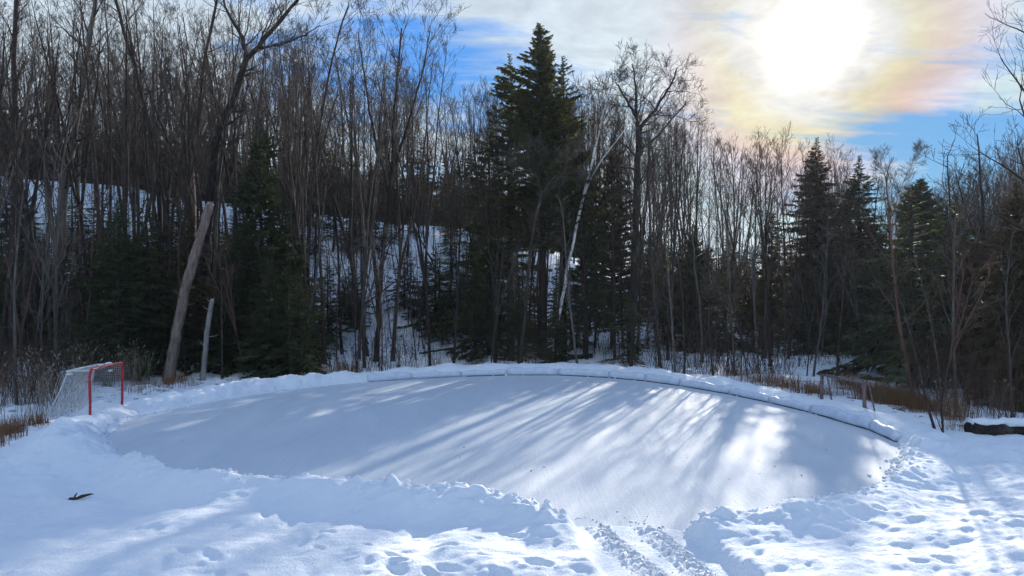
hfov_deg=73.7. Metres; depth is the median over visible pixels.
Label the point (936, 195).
bare tree
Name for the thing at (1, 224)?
fir tree
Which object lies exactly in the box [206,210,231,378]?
sapling
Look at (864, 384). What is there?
goal frame
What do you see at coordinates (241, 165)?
bare tree
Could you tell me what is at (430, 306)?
sapling
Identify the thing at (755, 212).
bare tree
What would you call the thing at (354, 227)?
fir tree
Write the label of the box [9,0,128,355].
bare tree
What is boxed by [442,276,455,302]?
fir tree
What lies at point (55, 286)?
sapling
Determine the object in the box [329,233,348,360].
sapling
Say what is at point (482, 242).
hemlock tree
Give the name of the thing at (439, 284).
fir tree
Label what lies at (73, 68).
bare tree
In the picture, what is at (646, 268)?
fir tree
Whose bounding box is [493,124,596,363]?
bare tree
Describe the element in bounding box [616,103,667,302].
bare tree
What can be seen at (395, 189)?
fir tree
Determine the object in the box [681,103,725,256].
bare tree
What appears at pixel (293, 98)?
bare tree
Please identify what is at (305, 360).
fir tree
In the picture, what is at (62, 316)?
sapling
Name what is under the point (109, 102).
bare tree
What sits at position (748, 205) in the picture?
bare tree
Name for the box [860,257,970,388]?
fir tree
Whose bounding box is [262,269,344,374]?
fir tree
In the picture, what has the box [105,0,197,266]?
bare tree
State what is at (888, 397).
dry grass
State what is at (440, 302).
fir tree
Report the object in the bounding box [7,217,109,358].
fir tree
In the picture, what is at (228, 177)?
bare tree
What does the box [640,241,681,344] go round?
fir tree
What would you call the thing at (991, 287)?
cedar tree
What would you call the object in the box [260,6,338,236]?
bare tree
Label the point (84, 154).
fir tree
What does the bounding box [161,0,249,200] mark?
bare tree
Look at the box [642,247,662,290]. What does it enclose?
fir tree
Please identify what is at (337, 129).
bare tree
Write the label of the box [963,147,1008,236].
bare tree
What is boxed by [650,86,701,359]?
bare tree
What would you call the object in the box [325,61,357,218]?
bare tree
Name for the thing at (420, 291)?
sapling
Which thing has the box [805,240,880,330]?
bare tree
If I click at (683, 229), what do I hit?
bare tree
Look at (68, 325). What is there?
sapling
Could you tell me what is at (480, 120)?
bare tree
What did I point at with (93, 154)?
bare tree
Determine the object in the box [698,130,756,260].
bare tree
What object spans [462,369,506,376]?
rink board
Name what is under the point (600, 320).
sapling
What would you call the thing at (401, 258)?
bare tree
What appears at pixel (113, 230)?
fir tree
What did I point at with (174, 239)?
fir tree
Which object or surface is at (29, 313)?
fir tree
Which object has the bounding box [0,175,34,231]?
fir tree
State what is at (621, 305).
bare tree
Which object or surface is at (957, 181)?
bare tree
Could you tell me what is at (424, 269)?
bare tree
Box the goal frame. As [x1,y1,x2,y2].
[820,374,874,410]
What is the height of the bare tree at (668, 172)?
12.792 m
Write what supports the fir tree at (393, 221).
on the snow ground at (948, 502)
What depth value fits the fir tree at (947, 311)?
25.34 m
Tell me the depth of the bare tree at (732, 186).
37.64 m
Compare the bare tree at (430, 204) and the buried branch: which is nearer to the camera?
the buried branch
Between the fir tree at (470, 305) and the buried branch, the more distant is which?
the fir tree at (470, 305)
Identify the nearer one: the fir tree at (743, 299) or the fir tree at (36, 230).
the fir tree at (743, 299)
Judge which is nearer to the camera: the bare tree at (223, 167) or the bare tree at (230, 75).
the bare tree at (223, 167)
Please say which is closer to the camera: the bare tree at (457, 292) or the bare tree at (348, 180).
the bare tree at (457, 292)
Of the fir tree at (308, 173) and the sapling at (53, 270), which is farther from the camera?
the fir tree at (308, 173)
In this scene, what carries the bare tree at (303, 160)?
on the snow ground at (948, 502)
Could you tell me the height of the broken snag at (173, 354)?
7.112 m
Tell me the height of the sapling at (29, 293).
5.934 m
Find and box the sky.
[0,0,1023,283]
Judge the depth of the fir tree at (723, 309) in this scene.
37.47 m
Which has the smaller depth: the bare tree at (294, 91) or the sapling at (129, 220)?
the sapling at (129, 220)
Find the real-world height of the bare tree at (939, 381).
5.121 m
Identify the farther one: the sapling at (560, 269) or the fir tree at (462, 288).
the fir tree at (462, 288)
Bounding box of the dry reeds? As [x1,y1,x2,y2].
[0,333,1023,418]
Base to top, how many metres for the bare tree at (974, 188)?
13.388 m
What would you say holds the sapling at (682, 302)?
on the snow ground at (948, 502)
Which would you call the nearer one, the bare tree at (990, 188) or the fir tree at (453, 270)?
the bare tree at (990, 188)
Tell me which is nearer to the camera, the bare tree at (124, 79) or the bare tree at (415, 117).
the bare tree at (124, 79)
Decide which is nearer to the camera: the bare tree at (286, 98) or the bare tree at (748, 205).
the bare tree at (286, 98)
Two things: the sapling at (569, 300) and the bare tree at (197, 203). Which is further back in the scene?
the bare tree at (197, 203)
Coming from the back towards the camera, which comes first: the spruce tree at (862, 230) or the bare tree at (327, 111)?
the bare tree at (327, 111)
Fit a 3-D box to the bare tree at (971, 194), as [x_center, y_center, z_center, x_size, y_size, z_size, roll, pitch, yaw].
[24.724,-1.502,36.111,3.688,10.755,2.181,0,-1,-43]
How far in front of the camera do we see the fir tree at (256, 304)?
27.91 m
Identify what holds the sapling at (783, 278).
on the snow ground at (948, 502)
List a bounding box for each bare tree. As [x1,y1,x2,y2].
[0,0,45,141]
[0,0,57,385]
[0,0,62,229]
[0,0,66,357]
[0,1,43,148]
[0,9,27,103]
[0,10,9,71]
[0,10,52,281]
[0,13,60,219]
[0,15,78,360]
[0,16,94,347]
[0,26,69,364]
[0,54,45,366]
[1,0,106,333]
[5,0,124,317]
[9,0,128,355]
[9,59,44,262]
[23,0,74,270]
[26,12,96,363]
[34,0,107,310]
[46,0,117,297]
[46,0,133,109]
[46,124,62,180]
[56,52,114,187]
[58,37,118,313]
[60,0,128,291]
[63,0,185,251]
[74,0,198,332]
[75,0,149,280]
[76,0,155,305]
[76,61,156,360]
[77,39,123,183]
[83,52,110,192]
[94,0,193,333]
[96,23,149,187]
[98,44,150,192]
[99,86,151,236]
[101,0,220,300]
[101,0,240,322]
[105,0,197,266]
[106,32,128,121]
[107,30,147,179]
[108,0,185,308]
[108,78,167,254]
[111,54,149,120]
[118,42,170,293]
[120,10,214,264]
[122,60,137,196]
[128,0,262,354]
[134,16,241,364]
[139,48,193,270]
[139,55,187,214]
[140,38,162,133]
[143,15,253,361]
[145,43,177,128]
[148,17,179,227]
[157,0,365,323]
[157,49,216,269]
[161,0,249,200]
[161,66,241,232]
[173,8,230,267]
[175,0,241,284]
[178,57,213,148]
[181,0,255,321]
[186,12,267,239]
[190,2,275,259]
[205,1,258,229]
[209,66,256,223]
[216,11,258,184]
[217,32,325,350]
[217,44,245,135]
[224,7,290,360]
[226,23,342,290]
[227,151,240,185]
[236,6,331,296]
[245,44,280,216]
[247,51,280,138]
[253,25,345,347]
[256,28,293,187]
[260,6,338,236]
[260,23,365,270]
[260,43,328,161]
[260,165,352,360]
[261,0,384,284]
[262,22,336,336]
[266,19,378,356]
[267,18,303,213]
[274,97,294,156]
[279,80,324,169]
[282,12,320,244]
[286,22,341,357]
[292,33,350,354]
[298,56,342,304]
[300,24,419,367]
[303,61,346,213]
[305,24,407,322]
[312,24,371,262]
[322,88,365,168]
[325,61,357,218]
[327,71,374,251]
[332,36,395,356]
[334,0,467,361]
[334,88,380,333]
[342,51,476,365]
[365,58,408,193]
[370,58,392,173]
[374,33,454,361]
[374,107,438,248]
[381,85,404,168]
[386,77,429,267]
[390,64,433,212]
[397,75,424,221]
[400,96,429,256]
[417,20,473,330]
[428,142,485,317]
[429,77,496,285]
[429,83,466,223]
[433,168,459,202]
[438,92,509,362]
[450,73,507,329]
[452,175,484,273]
[454,121,517,362]
[458,76,492,302]
[461,215,484,273]
[470,93,525,356]
[493,99,523,296]
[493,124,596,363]
[498,96,546,340]
[521,118,588,301]
[535,95,570,303]
[556,216,607,347]
[558,76,613,359]
[565,88,586,166]
[565,96,624,347]
[566,86,644,357]
[567,67,614,326]
[569,90,590,263]
[587,103,607,270]
[598,76,670,348]
[598,93,632,214]
[607,95,672,366]
[611,118,665,273]
[616,83,693,367]
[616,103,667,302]
[622,123,670,354]
[624,135,656,266]
[631,113,712,345]
[641,112,686,257]
[642,136,692,259]
[645,95,687,250]
[645,151,667,231]
[648,121,701,304]
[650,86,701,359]
[650,134,723,293]
[655,93,703,280]
[666,203,728,362]
[667,126,707,238]
[671,170,738,345]
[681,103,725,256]
[684,130,747,310]
[684,173,735,349]
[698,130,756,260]
[701,157,728,242]
[704,133,758,348]
[714,127,794,366]
[723,155,784,257]
[738,136,788,256]
[741,125,781,278]
[745,135,790,236]
[752,121,822,352]
[772,174,821,358]
[776,138,836,343]
[796,132,856,234]
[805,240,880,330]
[825,147,858,227]
[845,244,978,428]
[864,207,896,251]
[870,191,917,273]
[877,196,946,249]
[885,231,1000,432]
[917,146,1021,263]
[925,156,1006,380]
[926,178,947,219]
[932,182,966,220]
[938,0,1023,261]
[939,109,1023,378]
[939,180,980,237]
[940,164,1001,227]
[952,161,994,241]
[956,168,1023,266]
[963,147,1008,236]
[966,162,1022,224]
[967,166,1023,253]
[984,154,1023,204]
[987,177,1020,223]
[990,143,1023,235]
[990,174,1023,227]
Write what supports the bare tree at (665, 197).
on the snow ground at (948, 502)
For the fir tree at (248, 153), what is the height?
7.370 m
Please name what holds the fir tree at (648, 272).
on the snow ground at (948, 502)
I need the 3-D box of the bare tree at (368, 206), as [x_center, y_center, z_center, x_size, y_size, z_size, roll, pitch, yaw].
[-6.396,-3.669,30.878,4.516,14.750,5.567,-2,2,2]
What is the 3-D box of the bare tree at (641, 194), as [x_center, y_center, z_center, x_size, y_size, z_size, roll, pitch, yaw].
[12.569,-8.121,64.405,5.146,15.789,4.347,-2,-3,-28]
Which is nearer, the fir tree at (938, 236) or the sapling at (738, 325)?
the sapling at (738, 325)
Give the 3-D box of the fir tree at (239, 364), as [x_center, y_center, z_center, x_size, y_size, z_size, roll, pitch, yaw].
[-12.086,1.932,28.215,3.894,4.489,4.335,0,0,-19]
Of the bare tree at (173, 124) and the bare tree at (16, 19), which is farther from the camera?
the bare tree at (173, 124)
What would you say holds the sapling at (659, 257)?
on the snow ground at (948, 502)
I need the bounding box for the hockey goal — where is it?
[46,362,123,418]
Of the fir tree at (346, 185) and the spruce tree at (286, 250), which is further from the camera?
the fir tree at (346, 185)
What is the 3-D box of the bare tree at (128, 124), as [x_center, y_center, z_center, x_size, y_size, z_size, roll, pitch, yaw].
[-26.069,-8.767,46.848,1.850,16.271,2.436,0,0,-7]
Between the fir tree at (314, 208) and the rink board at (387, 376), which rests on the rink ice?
the rink board at (387, 376)
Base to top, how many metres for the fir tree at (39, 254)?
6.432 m
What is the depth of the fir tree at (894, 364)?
26.30 m
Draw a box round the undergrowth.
[0,96,1023,410]
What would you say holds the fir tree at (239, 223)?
on the snow ground at (948, 502)
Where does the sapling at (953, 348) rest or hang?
on the snow ground at (948, 502)
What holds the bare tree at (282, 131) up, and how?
on the snow ground at (948, 502)
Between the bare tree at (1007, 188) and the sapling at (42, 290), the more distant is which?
the bare tree at (1007, 188)
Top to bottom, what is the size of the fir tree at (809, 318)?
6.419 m
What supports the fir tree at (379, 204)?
on the snow ground at (948, 502)
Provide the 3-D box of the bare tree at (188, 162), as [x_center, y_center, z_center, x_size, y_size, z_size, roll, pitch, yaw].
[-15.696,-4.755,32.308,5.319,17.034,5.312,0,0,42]
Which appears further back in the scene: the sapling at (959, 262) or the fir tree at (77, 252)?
the fir tree at (77, 252)
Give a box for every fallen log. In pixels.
[365,280,395,303]
[415,224,440,279]
[419,345,457,353]
[553,353,592,359]
[963,417,1023,435]
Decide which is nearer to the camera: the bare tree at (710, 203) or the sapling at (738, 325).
the sapling at (738, 325)
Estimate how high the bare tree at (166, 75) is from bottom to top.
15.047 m
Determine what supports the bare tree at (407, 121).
on the snow ground at (948, 502)
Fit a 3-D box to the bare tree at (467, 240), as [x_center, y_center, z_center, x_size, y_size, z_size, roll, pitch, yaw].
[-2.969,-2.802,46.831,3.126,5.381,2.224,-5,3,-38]
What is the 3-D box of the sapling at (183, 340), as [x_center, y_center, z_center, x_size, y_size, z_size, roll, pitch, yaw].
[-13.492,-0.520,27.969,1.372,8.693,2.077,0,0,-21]
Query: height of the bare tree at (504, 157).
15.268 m
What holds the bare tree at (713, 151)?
on the snow ground at (948, 502)
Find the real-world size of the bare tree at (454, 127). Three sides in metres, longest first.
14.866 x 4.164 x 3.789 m
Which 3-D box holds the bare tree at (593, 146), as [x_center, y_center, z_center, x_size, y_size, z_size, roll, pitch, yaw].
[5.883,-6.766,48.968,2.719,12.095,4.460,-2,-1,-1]
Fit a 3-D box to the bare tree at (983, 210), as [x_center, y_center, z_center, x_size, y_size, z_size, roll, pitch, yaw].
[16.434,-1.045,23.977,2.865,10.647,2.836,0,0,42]
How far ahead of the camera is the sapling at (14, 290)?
20.60 m
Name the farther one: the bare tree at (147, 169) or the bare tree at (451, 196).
the bare tree at (451, 196)
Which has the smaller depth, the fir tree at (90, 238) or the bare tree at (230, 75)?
the fir tree at (90, 238)
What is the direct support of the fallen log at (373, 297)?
on the snow ground at (948, 502)
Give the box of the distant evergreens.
[0,98,880,275]
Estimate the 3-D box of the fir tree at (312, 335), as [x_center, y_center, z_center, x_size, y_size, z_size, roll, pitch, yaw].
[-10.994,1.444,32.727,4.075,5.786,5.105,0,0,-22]
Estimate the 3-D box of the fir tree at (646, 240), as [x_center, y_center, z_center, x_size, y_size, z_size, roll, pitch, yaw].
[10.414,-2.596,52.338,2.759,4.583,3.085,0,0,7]
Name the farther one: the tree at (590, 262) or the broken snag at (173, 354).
the tree at (590, 262)
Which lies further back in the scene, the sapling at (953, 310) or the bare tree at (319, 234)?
the bare tree at (319, 234)
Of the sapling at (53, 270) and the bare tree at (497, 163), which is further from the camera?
the bare tree at (497, 163)
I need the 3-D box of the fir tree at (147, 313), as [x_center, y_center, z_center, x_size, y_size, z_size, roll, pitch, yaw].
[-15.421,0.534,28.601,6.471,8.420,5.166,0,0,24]
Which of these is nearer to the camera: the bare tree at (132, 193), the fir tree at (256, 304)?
the fir tree at (256, 304)
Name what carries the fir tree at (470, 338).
on the snow ground at (948, 502)
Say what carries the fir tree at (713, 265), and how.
on the snow ground at (948, 502)
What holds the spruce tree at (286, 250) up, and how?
on the snow ground at (948, 502)
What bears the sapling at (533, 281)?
on the snow ground at (948, 502)
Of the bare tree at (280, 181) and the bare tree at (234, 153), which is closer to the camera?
the bare tree at (280, 181)
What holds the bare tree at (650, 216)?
on the snow ground at (948, 502)
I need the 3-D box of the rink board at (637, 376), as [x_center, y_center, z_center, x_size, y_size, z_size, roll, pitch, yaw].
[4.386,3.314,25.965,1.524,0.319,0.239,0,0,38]
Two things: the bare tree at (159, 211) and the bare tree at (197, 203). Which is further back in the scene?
the bare tree at (197, 203)
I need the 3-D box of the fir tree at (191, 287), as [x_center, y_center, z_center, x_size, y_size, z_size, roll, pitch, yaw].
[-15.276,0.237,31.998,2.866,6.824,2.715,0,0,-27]
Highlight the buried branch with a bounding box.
[67,493,92,499]
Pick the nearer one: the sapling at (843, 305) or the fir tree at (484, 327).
the fir tree at (484, 327)
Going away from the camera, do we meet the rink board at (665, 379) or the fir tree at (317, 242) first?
the rink board at (665, 379)
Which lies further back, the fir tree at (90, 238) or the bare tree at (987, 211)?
the fir tree at (90, 238)
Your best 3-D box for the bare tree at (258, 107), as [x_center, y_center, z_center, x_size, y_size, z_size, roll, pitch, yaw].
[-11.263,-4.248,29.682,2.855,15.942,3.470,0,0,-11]
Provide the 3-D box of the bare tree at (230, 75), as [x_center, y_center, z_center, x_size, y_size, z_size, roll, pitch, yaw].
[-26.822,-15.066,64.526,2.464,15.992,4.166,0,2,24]
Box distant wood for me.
[0,7,1023,268]
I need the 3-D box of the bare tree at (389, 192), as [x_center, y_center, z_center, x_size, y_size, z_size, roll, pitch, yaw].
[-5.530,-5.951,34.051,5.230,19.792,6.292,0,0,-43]
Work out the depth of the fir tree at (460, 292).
40.84 m
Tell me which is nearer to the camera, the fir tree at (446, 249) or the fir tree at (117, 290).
the fir tree at (117, 290)
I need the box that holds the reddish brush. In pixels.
[0,315,1023,420]
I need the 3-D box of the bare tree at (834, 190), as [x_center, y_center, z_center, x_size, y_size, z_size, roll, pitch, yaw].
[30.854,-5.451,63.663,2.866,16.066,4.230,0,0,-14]
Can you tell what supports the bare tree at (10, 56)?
on the snow ground at (948, 502)
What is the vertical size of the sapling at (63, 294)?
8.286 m
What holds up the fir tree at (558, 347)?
on the snow ground at (948, 502)
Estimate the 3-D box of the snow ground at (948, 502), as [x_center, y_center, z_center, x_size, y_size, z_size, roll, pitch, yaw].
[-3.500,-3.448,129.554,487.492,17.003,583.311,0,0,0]
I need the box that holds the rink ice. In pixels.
[106,375,901,530]
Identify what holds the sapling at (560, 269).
on the snow ground at (948, 502)
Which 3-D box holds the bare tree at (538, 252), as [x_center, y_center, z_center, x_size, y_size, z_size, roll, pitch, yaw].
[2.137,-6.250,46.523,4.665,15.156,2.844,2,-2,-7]
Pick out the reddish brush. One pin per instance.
(979, 386)
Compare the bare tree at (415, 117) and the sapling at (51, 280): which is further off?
the bare tree at (415, 117)
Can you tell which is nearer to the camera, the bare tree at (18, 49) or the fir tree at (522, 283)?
the bare tree at (18, 49)
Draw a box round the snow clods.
[90,364,915,574]
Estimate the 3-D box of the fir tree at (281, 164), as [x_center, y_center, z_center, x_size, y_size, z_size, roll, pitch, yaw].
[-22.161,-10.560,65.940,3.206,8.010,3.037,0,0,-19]
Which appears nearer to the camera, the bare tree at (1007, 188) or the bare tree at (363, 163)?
the bare tree at (363, 163)
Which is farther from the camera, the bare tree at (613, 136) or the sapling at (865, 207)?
the bare tree at (613, 136)
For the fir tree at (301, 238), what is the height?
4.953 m
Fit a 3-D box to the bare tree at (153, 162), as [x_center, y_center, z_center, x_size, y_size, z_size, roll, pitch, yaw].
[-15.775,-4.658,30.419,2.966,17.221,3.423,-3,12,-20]
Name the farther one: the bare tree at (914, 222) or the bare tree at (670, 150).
the bare tree at (670, 150)
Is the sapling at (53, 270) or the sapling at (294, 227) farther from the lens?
the sapling at (294, 227)
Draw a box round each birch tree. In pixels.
[552,52,653,351]
[867,137,934,291]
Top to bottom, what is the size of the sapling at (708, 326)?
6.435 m
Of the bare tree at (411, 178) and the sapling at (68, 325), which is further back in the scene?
the bare tree at (411, 178)
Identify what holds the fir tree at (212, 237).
on the snow ground at (948, 502)
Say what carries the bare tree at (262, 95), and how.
on the snow ground at (948, 502)
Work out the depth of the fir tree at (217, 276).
36.31 m
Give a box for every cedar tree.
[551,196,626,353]
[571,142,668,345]
[663,224,732,352]
[742,211,798,354]
[923,182,1023,412]
[934,219,1023,376]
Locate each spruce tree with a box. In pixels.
[179,121,327,372]
[237,191,333,366]
[749,137,860,339]
[796,155,895,344]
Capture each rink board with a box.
[367,372,411,381]
[411,371,460,377]
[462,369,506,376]
[507,367,557,374]
[558,368,608,377]
[608,370,645,380]
[645,373,680,385]
[678,380,731,393]
[728,388,769,401]
[768,396,810,411]
[809,405,874,429]
[869,420,901,441]
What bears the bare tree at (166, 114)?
on the snow ground at (948, 502)
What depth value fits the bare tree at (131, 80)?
60.64 m
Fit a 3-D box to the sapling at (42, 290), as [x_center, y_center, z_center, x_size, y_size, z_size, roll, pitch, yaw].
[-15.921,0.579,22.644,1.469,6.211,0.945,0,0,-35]
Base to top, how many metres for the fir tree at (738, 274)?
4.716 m
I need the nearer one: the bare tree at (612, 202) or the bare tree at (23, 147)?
the bare tree at (612, 202)
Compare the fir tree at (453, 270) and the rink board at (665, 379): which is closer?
the rink board at (665, 379)
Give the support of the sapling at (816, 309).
on the snow ground at (948, 502)
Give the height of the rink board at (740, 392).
0.252 m
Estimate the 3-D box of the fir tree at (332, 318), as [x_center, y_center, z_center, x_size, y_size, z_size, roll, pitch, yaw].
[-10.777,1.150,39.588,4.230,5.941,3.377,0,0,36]
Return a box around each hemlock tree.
[439,124,538,350]
[460,53,560,355]
[487,22,625,358]
[530,56,610,352]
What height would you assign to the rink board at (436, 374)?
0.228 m
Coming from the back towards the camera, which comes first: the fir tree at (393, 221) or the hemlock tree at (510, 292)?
the fir tree at (393, 221)
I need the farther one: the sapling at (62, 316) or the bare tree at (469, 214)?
the bare tree at (469, 214)
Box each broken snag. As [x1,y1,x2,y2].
[162,201,213,383]
[187,120,206,340]
[199,298,216,380]
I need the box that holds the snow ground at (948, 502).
[0,176,1023,575]
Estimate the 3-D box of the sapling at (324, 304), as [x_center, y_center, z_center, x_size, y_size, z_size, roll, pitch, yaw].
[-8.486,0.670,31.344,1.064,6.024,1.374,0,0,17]
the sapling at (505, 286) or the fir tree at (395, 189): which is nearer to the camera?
the sapling at (505, 286)
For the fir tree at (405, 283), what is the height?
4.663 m
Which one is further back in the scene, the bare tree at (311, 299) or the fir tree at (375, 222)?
the fir tree at (375, 222)
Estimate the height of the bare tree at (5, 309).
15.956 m
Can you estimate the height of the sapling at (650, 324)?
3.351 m
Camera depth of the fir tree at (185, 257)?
28.59 m
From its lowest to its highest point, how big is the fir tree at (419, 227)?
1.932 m
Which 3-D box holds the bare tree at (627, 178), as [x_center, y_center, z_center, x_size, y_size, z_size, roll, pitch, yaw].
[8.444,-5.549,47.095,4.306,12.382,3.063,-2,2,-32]
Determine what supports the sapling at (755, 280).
on the snow ground at (948, 502)
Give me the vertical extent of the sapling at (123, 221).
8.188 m
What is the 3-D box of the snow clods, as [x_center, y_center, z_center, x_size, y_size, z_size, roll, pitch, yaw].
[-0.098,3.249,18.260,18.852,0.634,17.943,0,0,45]
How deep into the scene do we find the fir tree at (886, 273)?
37.51 m
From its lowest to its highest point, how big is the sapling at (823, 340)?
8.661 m
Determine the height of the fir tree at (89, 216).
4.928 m
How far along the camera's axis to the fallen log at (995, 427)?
16.26 m
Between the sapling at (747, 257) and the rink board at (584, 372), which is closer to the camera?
the rink board at (584, 372)
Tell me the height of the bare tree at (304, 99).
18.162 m
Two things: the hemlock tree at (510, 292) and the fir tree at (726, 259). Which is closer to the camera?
the hemlock tree at (510, 292)
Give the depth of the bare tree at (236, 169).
62.74 m
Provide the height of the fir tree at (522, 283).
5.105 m
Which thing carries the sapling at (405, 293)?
on the snow ground at (948, 502)
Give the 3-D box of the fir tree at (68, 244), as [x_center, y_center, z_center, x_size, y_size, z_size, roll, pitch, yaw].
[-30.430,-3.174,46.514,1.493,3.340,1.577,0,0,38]
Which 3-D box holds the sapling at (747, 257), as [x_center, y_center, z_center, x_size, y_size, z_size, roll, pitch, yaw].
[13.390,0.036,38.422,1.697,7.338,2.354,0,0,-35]
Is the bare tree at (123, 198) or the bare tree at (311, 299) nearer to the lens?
the bare tree at (311, 299)
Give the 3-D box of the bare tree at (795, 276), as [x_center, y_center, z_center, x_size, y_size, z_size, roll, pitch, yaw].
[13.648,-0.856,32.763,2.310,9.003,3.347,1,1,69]
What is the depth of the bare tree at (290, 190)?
30.88 m
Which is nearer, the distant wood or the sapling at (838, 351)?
the sapling at (838, 351)
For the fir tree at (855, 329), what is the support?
on the snow ground at (948, 502)
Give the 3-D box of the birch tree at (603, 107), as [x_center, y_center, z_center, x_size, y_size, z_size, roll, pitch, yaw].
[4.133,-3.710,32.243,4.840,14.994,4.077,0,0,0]
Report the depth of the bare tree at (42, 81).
47.52 m
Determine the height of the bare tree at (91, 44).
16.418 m
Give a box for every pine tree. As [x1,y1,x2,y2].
[859,178,957,312]
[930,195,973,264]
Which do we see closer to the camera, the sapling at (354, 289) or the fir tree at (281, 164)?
the sapling at (354, 289)
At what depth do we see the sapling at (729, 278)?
27.75 m
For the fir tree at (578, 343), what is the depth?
37.34 m
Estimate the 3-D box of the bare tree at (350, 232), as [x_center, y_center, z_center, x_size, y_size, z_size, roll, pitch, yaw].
[-8.793,-4.681,34.214,5.215,17.073,4.404,-6,7,-13]
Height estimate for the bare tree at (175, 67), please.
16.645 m
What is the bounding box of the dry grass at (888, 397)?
[0,353,981,446]
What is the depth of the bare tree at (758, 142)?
38.91 m
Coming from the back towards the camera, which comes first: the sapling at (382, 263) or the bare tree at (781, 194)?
the bare tree at (781, 194)
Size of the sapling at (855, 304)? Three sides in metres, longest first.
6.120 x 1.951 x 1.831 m
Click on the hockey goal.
(87, 392)
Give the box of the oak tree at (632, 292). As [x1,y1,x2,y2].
[571,38,712,356]
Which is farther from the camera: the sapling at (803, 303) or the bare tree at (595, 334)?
the bare tree at (595, 334)
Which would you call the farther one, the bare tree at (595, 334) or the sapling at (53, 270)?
the bare tree at (595, 334)
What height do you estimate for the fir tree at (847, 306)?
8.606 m
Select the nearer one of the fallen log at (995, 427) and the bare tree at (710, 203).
the fallen log at (995, 427)
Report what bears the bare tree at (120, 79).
on the snow ground at (948, 502)
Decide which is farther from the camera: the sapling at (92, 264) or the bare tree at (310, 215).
the bare tree at (310, 215)
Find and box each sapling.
[0,150,62,404]
[0,228,52,384]
[7,215,58,389]
[21,77,90,388]
[23,224,80,357]
[26,260,44,343]
[34,157,89,369]
[35,186,87,358]
[43,289,82,383]
[51,206,89,335]
[58,184,110,356]
[59,235,88,330]
[89,186,153,348]
[89,211,129,280]
[106,199,139,257]
[163,169,196,375]
[194,236,243,374]
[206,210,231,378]
[231,153,266,354]
[283,199,314,279]
[315,231,368,343]
[316,238,343,364]
[324,229,366,364]
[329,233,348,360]
[349,225,395,366]
[350,221,399,371]
[367,249,390,370]
[376,260,393,338]
[386,245,417,360]
[407,239,434,348]
[411,274,429,350]
[415,276,432,320]
[428,272,439,325]
[481,220,530,362]
[512,209,545,329]
[524,244,556,347]
[537,186,576,338]
[544,177,582,363]
[562,217,603,342]
[592,283,611,353]
[629,238,648,339]
[631,180,678,363]
[639,299,662,363]
[644,179,677,344]
[651,213,682,372]
[653,207,693,373]
[688,257,711,346]
[693,218,724,375]
[700,195,746,374]
[707,258,746,376]
[720,272,740,355]
[729,217,766,372]
[731,224,764,334]
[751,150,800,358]
[772,242,791,356]
[776,228,796,351]
[787,249,832,375]
[789,268,816,359]
[802,265,825,346]
[803,220,850,376]
[810,197,841,355]
[821,247,849,340]
[825,170,863,375]
[826,244,863,352]
[836,284,856,346]
[853,156,937,393]
[860,160,890,343]
[884,279,907,360]
[917,124,984,404]
[926,195,983,407]
[931,231,971,283]
[941,235,968,313]
[942,249,1004,400]
[987,203,1023,417]
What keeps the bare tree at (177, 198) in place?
on the snow ground at (948, 502)
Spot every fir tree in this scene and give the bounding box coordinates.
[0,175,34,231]
[0,191,45,248]
[0,205,50,290]
[0,226,22,282]
[0,228,45,345]
[0,261,42,356]
[1,237,91,320]
[6,269,53,359]
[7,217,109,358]
[7,252,82,360]
[7,259,45,343]
[11,200,168,386]
[19,233,69,302]
[24,119,57,180]
[28,219,45,259]
[46,202,201,377]
[47,226,193,360]
[47,254,88,358]
[50,188,89,251]
[50,189,114,253]
[65,221,76,264]
[69,200,223,379]
[71,235,98,282]
[75,141,91,183]
[82,230,113,303]
[97,214,127,266]
[122,219,164,348]
[140,224,177,258]
[142,207,220,371]
[149,188,183,229]
[149,225,175,276]
[154,227,215,362]
[160,231,275,377]
[165,204,200,269]
[175,213,225,264]
[181,283,257,376]
[198,221,231,286]
[199,226,236,309]
[211,219,241,291]
[211,220,320,329]
[220,210,256,291]
[223,252,313,376]
[227,203,241,231]
[230,261,309,379]
[239,128,258,183]
[240,265,338,378]
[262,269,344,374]
[275,269,320,349]
[277,138,288,189]
[283,220,312,259]
[296,150,314,200]
[304,184,331,227]
[306,222,327,256]
[309,256,358,348]
[314,197,348,240]
[319,151,346,215]
[329,267,365,313]
[329,279,353,326]
[334,146,357,217]
[335,231,348,252]
[341,264,373,329]
[343,197,359,235]
[344,192,375,226]
[348,210,359,246]
[353,199,402,255]
[370,177,383,220]
[374,248,421,312]
[376,194,406,240]
[383,172,404,223]
[397,247,469,333]
[404,253,465,338]
[412,215,424,238]
[423,286,457,344]
[429,255,515,360]
[436,194,467,236]
[438,216,449,244]
[439,209,457,255]
[441,248,460,277]
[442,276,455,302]
[445,268,472,333]
[446,258,482,317]
[453,257,486,336]
[459,284,513,361]
[483,284,553,360]
[492,265,536,335]
[502,257,547,340]
[515,261,553,355]
[534,300,574,363]
[547,257,578,335]
[550,310,593,348]
[598,291,649,364]
[624,214,742,337]
[638,247,654,298]
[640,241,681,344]
[642,227,653,267]
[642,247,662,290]
[644,251,735,351]
[667,237,685,302]
[700,264,760,353]
[702,245,724,323]
[715,248,744,290]
[717,247,748,314]
[728,246,783,350]
[730,253,755,314]
[733,262,759,321]
[775,245,841,356]
[786,221,897,352]
[811,251,891,355]
[816,190,1000,389]
[823,200,996,359]
[825,230,950,371]
[836,201,975,345]
[842,210,943,364]
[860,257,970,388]
[865,244,900,314]
[904,226,965,305]
[919,263,963,344]
[922,271,968,373]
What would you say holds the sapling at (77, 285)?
on the snow ground at (948, 502)
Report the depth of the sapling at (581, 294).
33.63 m

